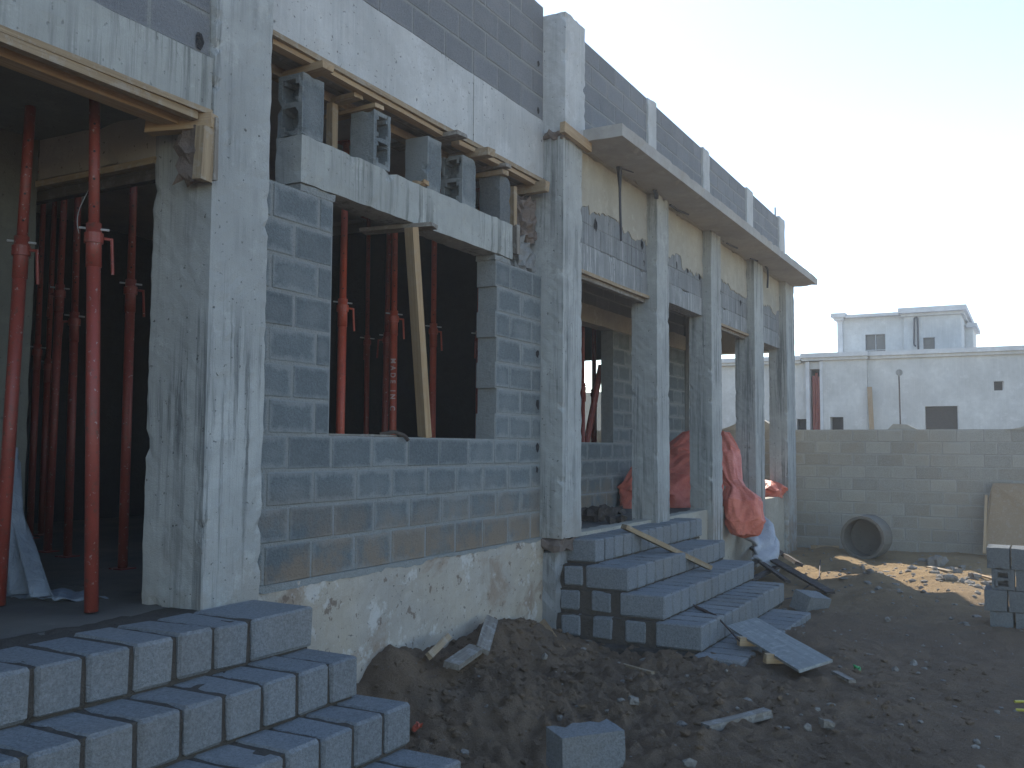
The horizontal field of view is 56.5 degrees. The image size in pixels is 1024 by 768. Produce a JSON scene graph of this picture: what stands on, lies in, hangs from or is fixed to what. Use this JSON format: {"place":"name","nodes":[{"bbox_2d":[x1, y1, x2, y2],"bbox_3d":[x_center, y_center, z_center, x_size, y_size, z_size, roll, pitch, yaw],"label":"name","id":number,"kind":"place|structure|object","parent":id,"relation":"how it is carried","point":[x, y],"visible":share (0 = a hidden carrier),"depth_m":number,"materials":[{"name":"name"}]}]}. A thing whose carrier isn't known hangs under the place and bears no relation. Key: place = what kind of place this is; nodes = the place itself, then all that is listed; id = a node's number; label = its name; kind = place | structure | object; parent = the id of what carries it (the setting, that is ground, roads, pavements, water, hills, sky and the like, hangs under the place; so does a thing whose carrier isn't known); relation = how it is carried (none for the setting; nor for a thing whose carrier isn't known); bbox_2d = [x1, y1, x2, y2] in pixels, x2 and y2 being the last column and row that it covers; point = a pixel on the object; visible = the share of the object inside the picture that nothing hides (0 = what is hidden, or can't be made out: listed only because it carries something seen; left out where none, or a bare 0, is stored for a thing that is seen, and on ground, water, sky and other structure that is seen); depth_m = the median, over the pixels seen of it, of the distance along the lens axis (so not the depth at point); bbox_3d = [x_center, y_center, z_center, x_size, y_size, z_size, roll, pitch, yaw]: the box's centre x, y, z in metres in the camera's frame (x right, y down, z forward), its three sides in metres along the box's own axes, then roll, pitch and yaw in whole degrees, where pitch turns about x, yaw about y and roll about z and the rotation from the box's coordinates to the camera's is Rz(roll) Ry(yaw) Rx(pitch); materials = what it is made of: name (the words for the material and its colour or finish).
{"place":"outdoors","nodes":[
{"label":"outdoors","id":0,"kind":"place"},
{"bbox_2d":[356,546,1023,767],"bbox_3d":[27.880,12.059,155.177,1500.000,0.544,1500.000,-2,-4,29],"label":"ground","id":1,"kind":"structure","parent":0,"point":[854,608],"depth_m":6.53,"materials":[{"name":"soil"}]},
{"bbox_2d":[0,600,460,767],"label":"block steps","id":2,"kind":"structure","parent":1,"relation":"on","point":[253,684],"depth_m":3.95,"materials":[{"name":"grey concrete"}]},
{"bbox_2d":[0,0,816,683],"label":"unfinished building","id":3,"kind":"structure","parent":1,"relation":"on","point":[250,478],"depth_m":7.18,"materials":[{"name":"concrete"}]},
{"bbox_2d":[0,105,38,605],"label":"steel prop","id":4,"kind":"object","parent":3,"relation":"on","point":[21,250],"visible":1,"depth_m":4.88,"materials":[{"name":"red paint"}]},
{"bbox_2d":[7,447,52,597],"bbox_3d":[-2.669,0.556,5.180,0.612,1.142,0.184,-3,-5,41],"label":"plastic sheet","id":5,"kind":"object","parent":3,"relation":"on","point":[26,573],"visible":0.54,"depth_m":5.14,"materials":[{"name":"white plastic"}]},
{"bbox_2d":[27,171,45,538],"bbox_3d":[-4.194,-0.272,8.416,0.152,3.239,0.126,-2,-4,29],"label":"steel prop","id":6,"kind":"object","parent":3,"relation":"on","point":[37,350],"visible":0.88,"depth_m":8.37,"materials":[{"name":"red paint"}]},
{"bbox_2d":[33,202,56,535],"bbox_3d":[-4.259,-0.250,8.749,0.151,3.239,0.140,-2,-4,29],"label":"steel prop","id":7,"kind":"object","parent":3,"relation":"on","point":[47,366],"visible":0.83,"depth_m":8.70,"materials":[{"name":"red paint"}]},
{"bbox_2d":[38,199,69,552],"bbox_3d":[-3.532,-0.335,7.398,0.160,3.239,0.138,-2,-4,29],"label":"steel prop","id":8,"kind":"object","parent":3,"relation":"on","point":[59,293],"visible":0.81,"depth_m":7.35,"materials":[{"name":"red paint"}]},
{"bbox_2d":[6,588,107,601],"bbox_3d":[-2.495,1.135,5.137,0.650,0.046,0.253,-2,-4,29],"label":"plastic scrap","id":9,"kind":"object","parent":3,"relation":"on","point":[62,594],"visible":0.59,"depth_m":5.07,"materials":[{"name":"grey plastic"}]},
{"bbox_2d":[55,197,84,557],"bbox_3d":[-3.254,-0.354,7.076,0.139,3.239,0.142,-2,-4,29],"label":"steel prop","id":10,"kind":"object","parent":3,"relation":"on","point":[74,322],"visible":0.88,"depth_m":7.04,"materials":[{"name":"red paint"}]},
{"bbox_2d":[77,99,113,612],"bbox_3d":[-2.086,-0.175,4.719,0.182,2.571,0.090,1,-4,-5],"label":"steel prop","id":11,"kind":"object","parent":3,"relation":"on","point":[94,238],"visible":0.94,"depth_m":4.69,"materials":[{"name":"red paint"}]},
{"bbox_2d":[109,186,144,569],"bbox_3d":[-2.566,-0.394,6.410,0.148,3.239,0.125,-2,-4,29],"label":"steel prop","id":12,"kind":"object","parent":3,"relation":"on","point":[131,291],"visible":0.81,"depth_m":6.36,"materials":[{"name":"red paint"}]},
{"bbox_2d":[277,72,323,142],"bbox_3d":[-1.311,-1.701,5.927,0.198,0.387,0.202,-2,-4,29],"label":"concrete block","id":13,"kind":"object","parent":3,"relation":"on","point":[301,98],"depth_m":5.88,"materials":[{"name":"grey concrete"}]},
{"bbox_2d":[333,139,354,433],"bbox_3d":[-1.336,-0.312,7.524,0.138,3.239,0.144,-2,-4,29],"label":"steel prop","id":14,"kind":"object","parent":3,"relation":"on","point":[343,307],"visible":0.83,"depth_m":7.50,"materials":[{"name":"orange paint"}]},
{"bbox_2d":[329,433,396,436],"bbox_3d":[-1.000,0.337,6.284,0.042,0.014,0.759,-2,-4,30],"label":"sill strip","id":15,"kind":"object","parent":3,"relation":"on","point":[330,434],"visible":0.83,"depth_m":6.27,"materials":[{"name":"grey concrete"}]},
{"bbox_2d":[360,216,373,433],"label":"steel prop","id":16,"kind":"object","parent":3,"relation":"on","point":[366,344],"visible":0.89,"depth_m":9.99,"materials":[{"name":"red paint"}]},
{"bbox_2d":[350,109,390,171],"bbox_3d":[-0.974,-1.657,6.556,0.202,0.386,0.193,-2,-4,29],"label":"concrete block","id":17,"kind":"object","parent":3,"relation":"on","point":[370,136],"depth_m":6.49,"materials":[{"name":"grey concrete"}]},
{"bbox_2d":[376,233,391,436],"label":"steel prop","id":18,"kind":"object","parent":3,"relation":"on","point":[385,339],"visible":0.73,"depth_m":9.30,"materials":[{"name":"red paint"}]},
{"bbox_2d":[379,430,409,441],"bbox_3d":[-0.808,0.357,6.568,0.222,0.082,0.033,2,-4,-28],"label":"rag","id":19,"kind":"object","parent":3,"relation":"hanging from","point":[403,435],"visible":0.96,"depth_m":6.56,"materials":[{"name":"grey fabric"}]},
{"bbox_2d":[386,233,404,434],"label":"steel prop","id":20,"kind":"object","parent":3,"relation":"on","point":[394,318],"visible":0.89,"depth_m":8.49,"materials":[{"name":"orange paint"}]},
{"bbox_2d":[359,222,437,437],"bbox_3d":[-0.820,-0.381,6.798,0.559,1.525,0.418,1,-4,-11],"label":"timber prop","id":21,"kind":"object","parent":3,"relation":"on","point":[414,275],"visible":1,"depth_m":6.80,"materials":[{"name":"beige wood"}]},
{"bbox_2d":[412,179,428,186],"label":"wood offcut","id":22,"kind":"object","parent":3,"relation":"on","point":[423,182],"visible":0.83,"depth_m":6.90,"materials":[{"name":"beige wood"}]},
{"bbox_2d":[405,136,441,192],"bbox_3d":[-0.662,-1.620,7.115,0.204,0.394,0.189,-2,-4,29],"label":"concrete block","id":23,"kind":"object","parent":3,"relation":"on","point":[423,158],"depth_m":7.04,"materials":[{"name":"grey concrete"}]},
{"bbox_2d":[425,189,442,437],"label":"steel prop","id":24,"kind":"object","parent":3,"relation":"on","point":[433,330],"visible":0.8,"depth_m":8.89,"materials":[{"name":"orange paint"}]},
{"bbox_2d":[441,155,475,207],"bbox_3d":[-0.425,-1.588,7.548,0.203,0.388,0.203,-2,-4,29],"label":"concrete block","id":25,"kind":"object","parent":3,"relation":"on","point":[458,178],"depth_m":7.50,"materials":[{"name":"grey concrete"}]},
{"bbox_2d":[471,188,479,438],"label":"steel prop","id":26,"kind":"object","parent":3,"relation":"on","point":[476,355],"visible":0.23,"depth_m":8.85,"materials":[{"name":"red paint"}]},
{"bbox_2d":[479,175,510,223],"bbox_3d":[-0.146,-1.551,8.072,0.203,0.389,0.185,-2,-4,29],"label":"concrete block","id":27,"kind":"object","parent":3,"relation":"on","point":[494,196],"depth_m":8.00,"materials":[{"name":"grey concrete"}]},
{"bbox_2d":[580,326,587,441],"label":"steel prop","id":28,"kind":"object","parent":3,"relation":"on","point":[583,393],"visible":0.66,"depth_m":13.00,"materials":[{"name":"red paint"}]},
{"bbox_2d":[589,329,596,441],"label":"steel prop","id":29,"kind":"object","parent":3,"relation":"on","point":[594,435],"visible":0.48,"depth_m":13.52,"materials":[{"name":"red paint"}]},
{"bbox_2d":[585,364,600,441],"bbox_3d":[1.104,0.431,13.198,0.445,1.422,0.089,3,-5,-38],"label":"brace","id":30,"kind":"object","parent":3,"relation":"attached to","point":[592,410],"visible":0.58,"depth_m":13.19,"materials":[{"name":"red paint"}]},
{"bbox_2d":[581,504,609,521],"bbox_3d":[0.915,1.470,10.707,0.298,0.222,0.504,-1,-4,22],"label":"rubbish","id":31,"kind":"object","parent":3,"relation":"on","point":[592,513],"visible":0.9,"depth_m":10.55,"materials":[{"name":"grey concrete"}]},
{"bbox_2d":[599,504,626,515],"bbox_3d":[1.169,1.552,11.694,0.285,0.153,0.628,-2,-4,31],"label":"rubbish","id":32,"kind":"object","parent":3,"relation":"on","point":[614,511],"visible":0.44,"depth_m":11.75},
{"bbox_2d":[604,515,626,523],"bbox_3d":[1.116,1.472,10.237,0.262,0.156,0.248,0,-4,10],"label":"rubbish","id":33,"kind":"object","parent":3,"relation":"on","point":[611,519],"visible":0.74,"depth_m":10.16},
{"bbox_2d":[617,467,631,508],"bbox_3d":[1.749,1.427,13.131,0.613,0.652,0.468,1,-4,-2],"label":"tarpaulin lump","id":34,"kind":"object","parent":3,"relation":"on","point":[624,487],"visible":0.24,"depth_m":13.05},
{"bbox_2d":[616,166,633,240],"bbox_3d":[1.147,-1.836,9.765,0.079,0.755,0.276,-3,-5,37],"label":"conduit","id":35,"kind":"object","parent":3,"relation":"hanging from","point":[619,172],"visible":1,"depth_m":9.70,"materials":[{"name":"black plastic"}]},
{"bbox_2d":[653,189,658,198],"bbox_3d":[1.602,-2.119,10.618,0.054,0.103,0.170,-1,-4,17],"label":"conduit","id":36,"kind":"object","parent":3,"relation":"attached to","point":[656,194],"visible":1,"depth_m":10.61,"materials":[{"name":"plastic"}]},
{"bbox_2d":[669,204,688,214],"bbox_3d":[1.996,-2.082,11.414,0.046,0.038,0.554,-2,-5,33],"label":"conduit","id":37,"kind":"object","parent":3,"relation":"attached to","point":[675,208],"visible":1,"depth_m":11.38,"materials":[{"name":"black plastic"}]},
{"bbox_2d":[669,430,723,507],"bbox_3d":[2.328,1.219,13.754,1.886,1.161,1.128,2,-4,-26],"label":"tarpaulin heap","id":38,"kind":"object","parent":3,"relation":"on","point":[679,470],"visible":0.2,"depth_m":13.59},
{"bbox_2d":[721,431,765,537],"bbox_3d":[3.141,1.389,13.550,0.580,1.467,1.629,0,-4,-1],"label":"tarpaulin bundle","id":39,"kind":"object","parent":3,"relation":"on","point":[743,510],"visible":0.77,"depth_m":12.88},
{"bbox_2d":[765,266,768,287],"bbox_3d":[4.008,-1.694,14.993,0.048,0.337,0.220,-1,-4,23],"label":"conduit","id":40,"kind":"object","parent":3,"relation":"hanging from","point":[766,267],"visible":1,"depth_m":15.06,"materials":[{"name":"grey plastic"}]},
{"bbox_2d":[765,480,787,497],"bbox_3d":[4.336,1.764,16.032,0.597,0.306,0.715,-2,-4,29],"label":"tarpaulin corner","id":41,"kind":"object","parent":3,"relation":"on","point":[774,489],"visible":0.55,"depth_m":15.77,"materials":[{"name":"red plastic"}]},
{"bbox_2d":[412,721,422,731],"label":"litter","id":42,"kind":"object","parent":1,"relation":"on","point":[417,726],"visible":1,"depth_m":5.56,"materials":[{"name":"orange paint"}]},
{"bbox_2d":[425,633,451,660],"bbox_3d":[-0.499,1.795,6.531,0.034,0.050,0.444,-42,-8,12],"label":"offcut","id":43,"kind":"object","parent":1,"relation":"on","point":[433,651],"visible":1,"depth_m":6.48,"materials":[{"name":"beige wood"}]},
{"bbox_2d":[443,644,482,670],"bbox_3d":[-0.325,1.859,6.500,0.113,0.042,0.473,10,2,19],"label":"offcut","id":44,"kind":"object","parent":1,"relation":"on","point":[463,657],"visible":1,"depth_m":6.43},
{"bbox_2d":[476,614,497,655],"bbox_3d":[-0.183,1.843,7.036,0.106,0.034,0.738,25,5,2],"label":"offcut","id":45,"kind":"object","parent":1,"relation":"on","point":[486,634],"visible":1,"depth_m":6.98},
{"bbox_2d":[539,619,564,648],"bbox_3d":[0.347,2.106,7.865,0.076,0.093,0.648,-39,14,-6],"label":"offcut","id":46,"kind":"object","parent":1,"relation":"on","point":[544,623],"visible":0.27,"depth_m":8.04,"materials":[{"name":"wood"}]},
{"bbox_2d":[546,719,624,767],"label":"loose block","id":47,"kind":"object","parent":1,"relation":"on","point":[590,744],"depth_m":4.95,"materials":[{"name":"grey concrete"}]},
{"bbox_2d":[585,392,600,429],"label":"building","id":48,"kind":"structure","parent":1,"relation":"on","point":[588,403],"depth_m":29.46,"materials":[{"name":"beige concrete"}]},
{"bbox_2d":[628,695,638,704],"bbox_3d":[0.798,2.081,6.268,0.068,0.052,0.096,12,-11,-4],"label":"stone","id":49,"kind":"object","parent":1,"relation":"on","point":[633,700],"visible":0.96,"depth_m":6.23,"materials":[{"name":"grey stone"}]},
{"bbox_2d":[624,663,654,674],"bbox_3d":[0.953,2.165,7.251,0.032,0.021,0.405,2,-7,-28],"label":"offcut","id":50,"kind":"object","parent":1,"relation":"on","point":[639,669],"visible":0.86,"depth_m":7.21,"materials":[{"name":"wood"}]},
{"bbox_2d":[356,617,997,767],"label":"soil clods","id":51,"kind":"object","parent":1,"relation":"on","point":[422,657],"visible":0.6,"depth_m":6.31,"materials":[{"name":"brown soil"}]},
{"bbox_2d":[556,518,810,666],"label":"block steps","id":52,"kind":"structure","parent":1,"relation":"on","point":[622,590],"depth_m":8.42,"materials":[{"name":"grey concrete"}]},
{"bbox_2d":[621,524,712,569],"bbox_3d":[1.540,1.618,9.437,1.102,0.046,0.095,28,-14,-21],"label":"loose plank","id":53,"kind":"object","parent":52,"relation":"on","point":[663,545],"visible":0.95,"depth_m":9.38,"materials":[{"name":"beige wood"}]},
{"bbox_2d":[693,604,739,641],"bbox_3d":[1.739,2.040,8.307,0.038,0.225,0.952,2,-4,-18],"label":"rebar stick","id":54,"kind":"object","parent":52,"relation":"on","point":[707,611],"visible":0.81,"depth_m":8.29,"materials":[{"name":"metal"}]},
{"bbox_2d":[416,547,1023,767],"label":"pebbles","id":55,"kind":"object","parent":1,"relation":"on","point":[545,656],"visible":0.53,"depth_m":7.09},
{"bbox_2d":[701,707,772,730],"bbox_3d":[1.411,2.101,5.960,0.536,0.052,0.080,-1,-3,-31],"label":"offcut","id":56,"kind":"object","parent":1,"relation":"on","point":[752,716],"visible":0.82,"depth_m":5.96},
{"bbox_2d":[460,554,1022,767],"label":"wood chips","id":57,"kind":"object","parent":1,"relation":"on","point":[688,762],"visible":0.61,"depth_m":7.37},
{"bbox_2d":[744,516,779,571],"bbox_3d":[3.519,2.223,13.347,0.598,0.741,0.708,2,-4,-26],"label":"plastic sack","id":58,"kind":"object","parent":1,"relation":"on","point":[767,545],"visible":0.66,"depth_m":13.23,"materials":[{"name":"white plastic"}]},
{"bbox_2d":[752,566,779,580],"bbox_3d":[3.375,2.499,12.653,0.094,0.043,1.316,-8,-5,33],"label":"dark timber","id":59,"kind":"object","parent":1,"relation":"on","point":[760,575],"visible":0.56,"depth_m":12.46,"materials":[{"name":"black wood"}]},
{"bbox_2d":[758,561,790,582],"bbox_3d":[3.436,2.459,12.506,0.086,0.033,1.065,11,2,-3],"label":"dark timber","id":60,"kind":"object","parent":1,"relation":"on","point":[783,578],"visible":1,"depth_m":12.40,"materials":[{"name":"black wood"}]},
{"bbox_2d":[727,617,832,672],"bbox_3d":[2.110,2.095,7.663,0.382,0.227,1.200,1,-4,-13],"label":"formwork panel","id":61,"kind":"object","parent":1,"relation":"on","point":[776,645],"visible":0.98,"depth_m":7.56,"materials":[{"name":"grey wood"}]},
{"bbox_2d":[749,546,834,594],"bbox_3d":[3.613,2.416,12.581,0.111,0.038,3.064,-7,1,-3],"label":"dark timber","id":62,"kind":"object","parent":1,"relation":"on","point":[804,577],"visible":0.74,"depth_m":11.93,"materials":[{"name":"black wood"}]},
{"bbox_2d":[753,551,782,564],"bbox_3d":[3.460,2.443,13.236,1.059,0.053,0.075,-5,-17,-45],"label":"dark timber","id":63,"kind":"object","parent":62,"relation":"on","point":[757,561],"visible":0.24,"depth_m":13.12,"materials":[{"name":"black wood"}]},
{"bbox_2d":[780,550,803,566],"bbox_3d":[3.977,2.495,13.813,0.128,0.053,1.064,22,0,-3],"label":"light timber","id":64,"kind":"object","parent":1,"relation":"on","point":[791,559],"visible":0.68,"depth_m":13.46,"materials":[{"name":"beige wood"}]},
{"bbox_2d":[784,559,820,599],"bbox_3d":[3.718,2.536,12.290,0.465,0.050,5.005,-2,-4,29],"label":"rebar","id":65,"kind":"object","parent":1,"relation":"on","point":[808,585],"visible":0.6,"depth_m":12.32,"materials":[{"name":"metal"}]},
{"bbox_2d":[585,420,1023,554],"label":"boundary wall","id":66,"kind":"structure","parent":1,"relation":"on","point":[921,490],"depth_m":16.57,"materials":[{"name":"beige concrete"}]},
{"bbox_2d":[789,589,831,611],"bbox_3d":[3.237,2.370,10.339,0.404,0.205,0.215,14,7,-38],"label":"loose block","id":67,"kind":"object","parent":1,"relation":"on","point":[805,600],"depth_m":10.24,"materials":[{"name":"grey concrete"}]},
{"bbox_2d":[812,376,815,429],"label":"steel prop","id":68,"kind":"object","parent":1,"relation":"on","point":[813,403],"visible":0.34,"depth_m":26.26,"materials":[{"name":"red paint"}]},
{"bbox_2d":[815,373,817,429],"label":"steel prop","id":69,"kind":"object","parent":1,"relation":"on","point":[816,387],"visible":0.34,"depth_m":26.24,"materials":[{"name":"red paint"}]},
{"bbox_2d":[818,376,819,429],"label":"steel prop","id":70,"kind":"object","parent":1,"relation":"on","point":[818,402],"visible":0.34,"depth_m":26.19,"materials":[{"name":"red paint"}]},
{"bbox_2d":[811,545,838,548],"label":"offcut","id":71,"kind":"object","parent":1,"relation":"on","point":[816,546],"visible":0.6,"depth_m":16.46,"materials":[{"name":"wood"}]},
{"bbox_2d":[819,717,834,729],"bbox_3d":[1.922,2.080,5.825,0.074,0.058,0.105,12,-9,1],"label":"stone","id":72,"kind":"object","parent":1,"relation":"on","point":[827,724],"visible":0.98,"depth_m":5.78,"materials":[{"name":"grey stone"}]},
{"bbox_2d":[831,671,855,682],"bbox_3d":[2.426,2.144,6.989,0.054,0.021,0.328,1,-5,-4],"label":"offcut","id":73,"kind":"object","parent":1,"relation":"on","point":[841,675],"visible":1,"depth_m":6.94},
{"bbox_2d":[840,514,892,558],"bbox_3d":[5.779,2.489,15.537,0.706,0.701,0.500,-2,-5,36],"label":"concrete pipe","id":74,"kind":"object","parent":1,"relation":"on","point":[867,536],"visible":0.98,"depth_m":15.59,"materials":[{"name":"grey concrete"}]},
{"bbox_2d":[867,387,873,428],"bbox_3d":[9.505,1.747,25.110,0.125,3.388,0.034,-5,-11,28],"label":"leaning board","id":75,"kind":"object","parent":1,"relation":"on","point":[870,407],"visible":0.34,"depth_m":25.29,"materials":[{"name":"brown wood"}]},
{"bbox_2d":[722,304,1023,429],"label":"neighbour house","id":76,"kind":"structure","parent":1,"relation":"on","point":[952,376],"depth_m":25.50,"materials":[{"name":"paint"}]},
{"bbox_2d":[798,419,805,429],"bbox_3d":[8.095,1.242,26.510,0.290,0.554,0.020,-2,-4,29],"label":"window","id":77,"kind":"structure","parent":76,"relation":"in","point":[801,422],"depth_m":26.52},
{"bbox_2d":[832,417,843,429],"bbox_3d":[8.934,1.197,26.055,0.360,0.594,0.020,-2,-4,29],"label":"window","id":78,"kind":"structure","parent":76,"relation":"in","point":[837,422],"depth_m":26.07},
{"bbox_2d":[866,334,884,350],"bbox_3d":[10.521,-1.016,27.563,0.560,0.830,0.070,-2,-4,29],"label":"window","id":79,"kind":"structure","parent":76,"relation":"in","point":[873,342],"depth_m":27.59,"materials":[{"name":"grey glass"}]},
{"bbox_2d":[924,338,934,348],"bbox_3d":[11.745,-1.117,26.815,0.330,0.370,0.020,-2,-4,29],"label":"window","id":80,"kind":"structure","parent":76,"relation":"in","point":[929,343],"depth_m":26.81,"materials":[{"name":"grey glass"}]},
{"bbox_2d":[926,406,958,428],"bbox_3d":[11.190,0.998,24.801,0.810,0.855,0.080,-2,-4,29],"label":"window","id":81,"kind":"structure","parent":76,"relation":"in","point":[937,417],"depth_m":24.83,"materials":[{"name":"grey glass"}]},
{"bbox_2d":[994,381,1003,390],"bbox_3d":[12.368,0.055,24.223,0.243,0.252,0.080,-2,-4,29],"label":"window","id":82,"kind":"structure","parent":76,"relation":"in","point":[997,385],"depth_m":24.24,"materials":[{"name":"grey glass"}]},
{"bbox_2d":[896,369,902,423],"bbox_3d":[10.047,1.532,24.651,0.168,3.834,0.048,-2,-4,29],"label":"round sign pole","id":83,"kind":"object","parent":1,"relation":"on","point":[899,372],"visible":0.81,"depth_m":24.73,"materials":[{"name":"metal"}]},
{"bbox_2d":[838,558,1015,606],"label":"rubble bits","id":84,"kind":"object","parent":1,"relation":"on","point":[938,575],"visible":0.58,"depth_m":12.41,"materials":[{"name":"grey stone"}]},
{"bbox_2d":[926,554,948,566],"bbox_3d":[6.556,2.747,14.694,0.372,0.233,0.279,-4,-12,-38],"label":"stone","id":85,"kind":"object","parent":1,"relation":"on","point":[937,560],"visible":0.83,"depth_m":14.62,"materials":[{"name":"grey stone"}]},
{"bbox_2d":[926,566,952,571],"bbox_3d":[5.994,2.595,13.384,0.102,0.021,0.432,1,-3,-16],"label":"offcut","id":86,"kind":"object","parent":1,"relation":"on","point":[944,570],"visible":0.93,"depth_m":13.27,"materials":[{"name":"beige wood"}]},
{"bbox_2d":[940,573,958,581],"bbox_3d":[5.595,2.486,12.240,0.216,0.120,0.147,0,-4,1],"label":"stone","id":87,"kind":"object","parent":1,"relation":"on","point":[951,577],"visible":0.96,"depth_m":12.19,"materials":[{"name":"grey stone"}]},
{"bbox_2d":[949,566,962,572],"bbox_3d":[6.240,2.648,13.407,0.163,0.140,0.245,11,-4,28],"label":"stone","id":88,"kind":"object","parent":1,"relation":"on","point":[956,570],"visible":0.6,"depth_m":13.34,"materials":[{"name":"grey stone"}]},
{"bbox_2d":[968,573,981,578],"bbox_3d":[6.220,2.598,12.863,0.119,0.109,0.174,13,-12,-12],"label":"stone","id":89,"kind":"object","parent":1,"relation":"on","point":[974,576],"visible":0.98,"depth_m":12.80,"materials":[{"name":"grey stone"}]},
{"bbox_2d":[990,607,1014,627],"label":"stacked block","id":90,"kind":"object","parent":1,"relation":"on","point":[1002,619],"depth_m":9.26,"materials":[{"name":"grey concrete"}]},
{"bbox_2d":[984,585,1008,611],"bbox_3d":[4.805,2.122,9.454,0.204,0.205,0.404,-2,-4,29],"label":"stacked block","id":91,"kind":"object","parent":90,"relation":"on","point":[996,600],"depth_m":9.29,"materials":[{"name":"grey concrete"}]},
{"bbox_2d":[991,565,1014,590],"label":"stacked block","id":92,"kind":"object","parent":91,"relation":"on","point":[1003,579],"depth_m":9.31,"materials":[{"name":"grey concrete"}]},
{"bbox_2d":[986,544,1010,568],"bbox_3d":[4.838,1.712,9.476,0.205,0.205,0.403,-2,-4,29],"label":"stacked block","id":93,"kind":"object","parent":92,"relation":"on","point":[998,556],"depth_m":9.31,"materials":[{"name":"grey concrete"}]},
{"bbox_2d":[983,483,1023,553],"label":"plywood sheet","id":94,"kind":"object","parent":1,"relation":"on","point":[1004,523],"visible":1,"depth_m":15.49,"materials":[{"name":"beige wood"}]},
{"bbox_2d":[1014,700,1023,711],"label":"hose","id":95,"kind":"object","parent":1,"relation":"on","point":[1019,709],"visible":1,"depth_m":6.52,"materials":[{"name":"rubber"}]},
{"bbox_2d":[1016,613,1023,628],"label":"stacked block","id":96,"kind":"object","parent":1,"relation":"on","point":[1019,620],"depth_m":9.18,"materials":[{"name":"grey concrete"}]},
{"bbox_2d":[1009,587,1023,612],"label":"stacked block","id":97,"kind":"object","parent":96,"relation":"on","point":[1016,601],"depth_m":9.20,"materials":[{"name":"grey concrete"}]},
{"bbox_2d":[1016,570,1023,590],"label":"stacked block","id":98,"kind":"object","parent":97,"relation":"on","point":[1019,580],"depth_m":9.22,"materials":[{"name":"grey concrete"}]},
{"bbox_2d":[1011,545,1023,569],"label":"stacked block","id":99,"kind":"object","parent":98,"relation":"on","point":[1017,554],"depth_m":9.22,"materials":[{"name":"grey concrete"}]},
{"bbox_2d":[535,0,1023,391],"label":"sky","id":100,"kind":"structure","parent":0,"point":[886,137],"materials":[{"name":"white"}]}
]}

